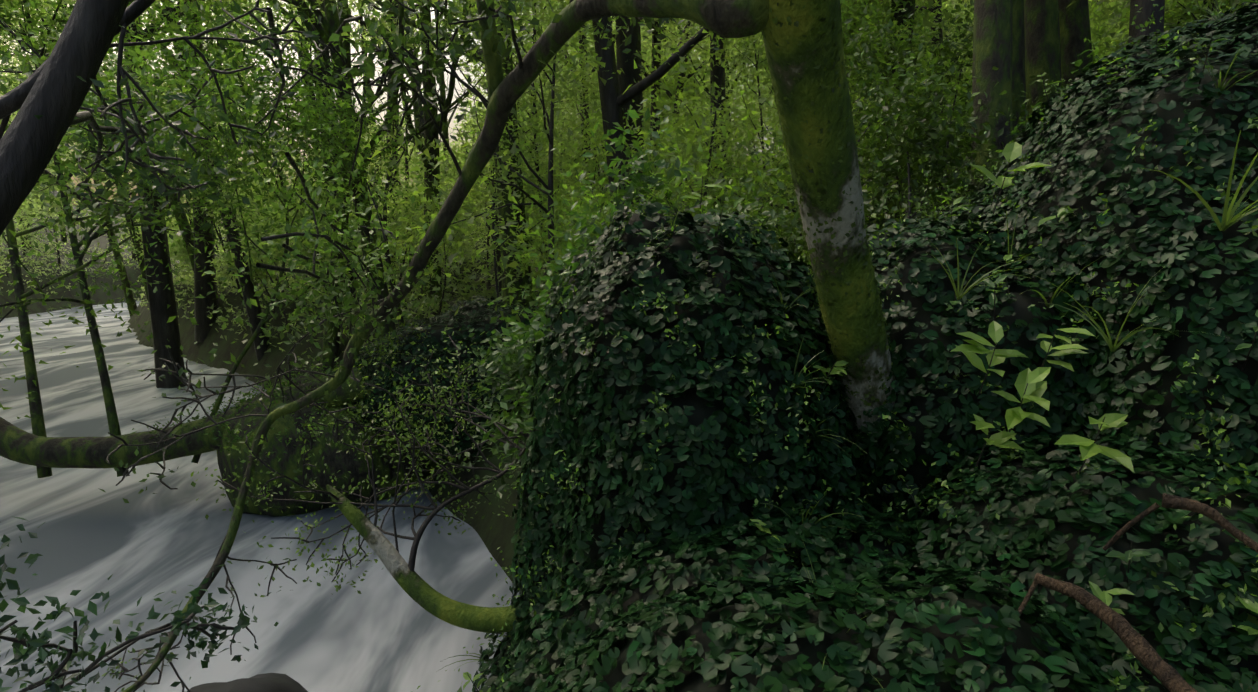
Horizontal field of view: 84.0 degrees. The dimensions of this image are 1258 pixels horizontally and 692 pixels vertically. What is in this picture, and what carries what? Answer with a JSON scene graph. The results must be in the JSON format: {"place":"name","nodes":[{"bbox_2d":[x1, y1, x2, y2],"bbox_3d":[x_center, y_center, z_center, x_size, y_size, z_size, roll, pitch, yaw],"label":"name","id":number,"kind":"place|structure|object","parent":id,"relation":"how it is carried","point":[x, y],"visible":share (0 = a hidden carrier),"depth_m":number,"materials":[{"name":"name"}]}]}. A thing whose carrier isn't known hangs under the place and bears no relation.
{"place":"outdoors","nodes":[
{"label":"outdoors","id":0,"kind":"place"},
{"bbox_2d":[0,605,233,691],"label":"branch","id":1,"kind":"object","parent":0,"point":[92,666],"visible":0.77,"depth_m":1.83,"materials":[{"name":"brown plant"}]},
{"bbox_2d":[0,0,335,235],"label":"tree branches","id":2,"kind":"object","parent":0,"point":[53,89],"visible":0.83,"depth_m":2.43,"materials":[{"name":"black plant"}]},
{"bbox_2d":[0,0,392,332],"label":"tree branches","id":3,"kind":"object","parent":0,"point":[83,116],"visible":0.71,"depth_m":3.63,"materials":[{"name":"brown plant"}]},
{"bbox_2d":[0,0,457,443],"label":"leaves","id":4,"kind":"object","parent":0,"point":[306,113],"depth_m":11.08,"materials":[{"name":"green plant"}]},
{"bbox_2d":[0,300,518,691],"bbox_3d":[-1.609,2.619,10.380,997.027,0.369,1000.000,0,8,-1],"label":"river water","id":5,"kind":"structure","parent":0,"point":[383,631],"depth_m":9.17,"materials":[{"name":"grey liquid"}]},
{"bbox_2d":[217,335,531,581],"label":"twigs","id":6,"kind":"object","parent":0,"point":[416,538],"visible":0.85,"depth_m":4.79,"materials":[{"name":"brown wood"}]},
{"bbox_2d":[0,0,959,214],"label":"sky","id":7,"kind":"structure","parent":0,"point":[447,76],"materials":[{"name":"white"}]},
{"bbox_2d":[0,146,970,585],"bbox_3d":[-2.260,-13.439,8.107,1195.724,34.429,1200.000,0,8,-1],"label":"ground","id":8,"kind":"structure","parent":0,"point":[498,534],"depth_m":23.32,"materials":[{"name":"green plant"}]},
{"bbox_2d":[0,365,370,468],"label":"fallen log","id":9,"kind":"object","parent":8,"relation":"on","point":[17,444],"visible":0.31,"depth_m":10.76,"materials":[{"name":"green wood"}]},
{"bbox_2d":[0,0,362,477],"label":"mossy tree trunks","id":10,"kind":"object","parent":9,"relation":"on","point":[38,423],"visible":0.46,"depth_m":11.15,"materials":[{"name":"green plant"}]},
{"bbox_2d":[187,673,307,691],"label":"river rocks","id":11,"kind":"object","parent":8,"relation":"on","point":[272,682],"visible":1,"depth_m":4.98,"materials":[{"name":"grey stone"}]},
{"bbox_2d":[203,360,397,463],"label":"leaves","id":12,"kind":"object","parent":8,"relation":"on","point":[250,400],"visible":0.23,"depth_m":10.77,"materials":[{"name":"green plant"}]},
{"bbox_2d":[217,374,442,515],"bbox_3d":[-5.022,1.713,11.713,3.739,2.543,2.696,0,8,-1],"label":"boulder","id":13,"kind":"object","parent":8,"relation":"on","point":[343,462],"visible":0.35,"depth_m":10.70,"materials":[{"name":"moss"},{"name":"rock"}]},
{"bbox_2d":[106,0,642,691],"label":"tree branches","id":14,"kind":"object","parent":8,"relation":"on","point":[290,366],"visible":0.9,"depth_m":4.06,"materials":[{"name":"brown plant"}]},
{"bbox_2d":[0,0,1043,691],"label":"leaves","id":15,"kind":"object","parent":8,"relation":"on","point":[514,358],"depth_m":4.13,"materials":[{"name":"green plant"}]},
{"bbox_2d":[0,0,1092,374],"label":"tree trunks","id":16,"kind":"object","parent":8,"relation":"on","point":[1018,42],"visible":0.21,"depth_m":13.20,"materials":[{"name":"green plant"}]},
{"bbox_2d":[0,0,1257,452],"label":"forest","id":17,"kind":"object","parent":8,"relation":"on","point":[742,138],"depth_m":15.82,"materials":[{"name":"green plant"}]},
{"bbox_2d":[328,0,1257,691],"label":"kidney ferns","id":18,"kind":"object","parent":8,"relation":"on","point":[1072,644],"visible":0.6,"depth_m":3.45,"materials":[{"name":"green plant"}]},
{"bbox_2d":[345,17,1257,691],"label":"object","id":19,"kind":"object","parent":8,"relation":"on","point":[1179,345],"visible":0.08,"depth_m":3.56,"materials":[{"name":"green plant"}]},
{"bbox_2d":[326,484,530,632],"bbox_3d":[-1.088,1.376,4.418,2.062,0.783,0.269,2,8,15],"label":"mossy branch","id":20,"kind":"object","parent":19,"relation":"attached to","point":[418,589],"visible":0.65,"depth_m":4.41,"materials":[{"name":"green plant"}]},
{"bbox_2d":[986,493,1257,691],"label":"dead sticks","id":21,"kind":"object","parent":19,"relation":"on","point":[1142,650],"visible":0.85,"depth_m":2.14,"materials":[{"name":"brown wood"}]},
{"bbox_2d":[761,0,896,473],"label":"mossy trunk","id":22,"kind":"object","parent":8,"relation":"on","point":[797,138],"visible":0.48,"depth_m":3.24,"materials":[{"name":"green plant"}]},
{"bbox_2d":[122,0,768,691],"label":"tree branch","id":23,"kind":"object","parent":22,"relation":"attached to","point":[734,18],"visible":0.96,"depth_m":3.68,"materials":[{"name":"brown plant"}]},
{"bbox_2d":[412,0,1257,691],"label":"ivy leaves","id":24,"kind":"object","parent":8,"relation":"on","point":[1192,526],"visible":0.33,"depth_m":3.55,"materials":[{"name":"green plant"}]},
{"bbox_2d":[438,0,1257,691],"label":"plants","id":25,"kind":"object","parent":8,"relation":"on","point":[1034,382],"visible":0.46,"depth_m":3.05,"materials":[{"name":"green plant"}]},
{"bbox_2d":[467,33,1257,691],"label":"seedling stems","id":26,"kind":"object","parent":8,"relation":"on","point":[1007,293],"visible":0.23,"depth_m":3.51,"materials":[{"name":"green plant"}]}
]}

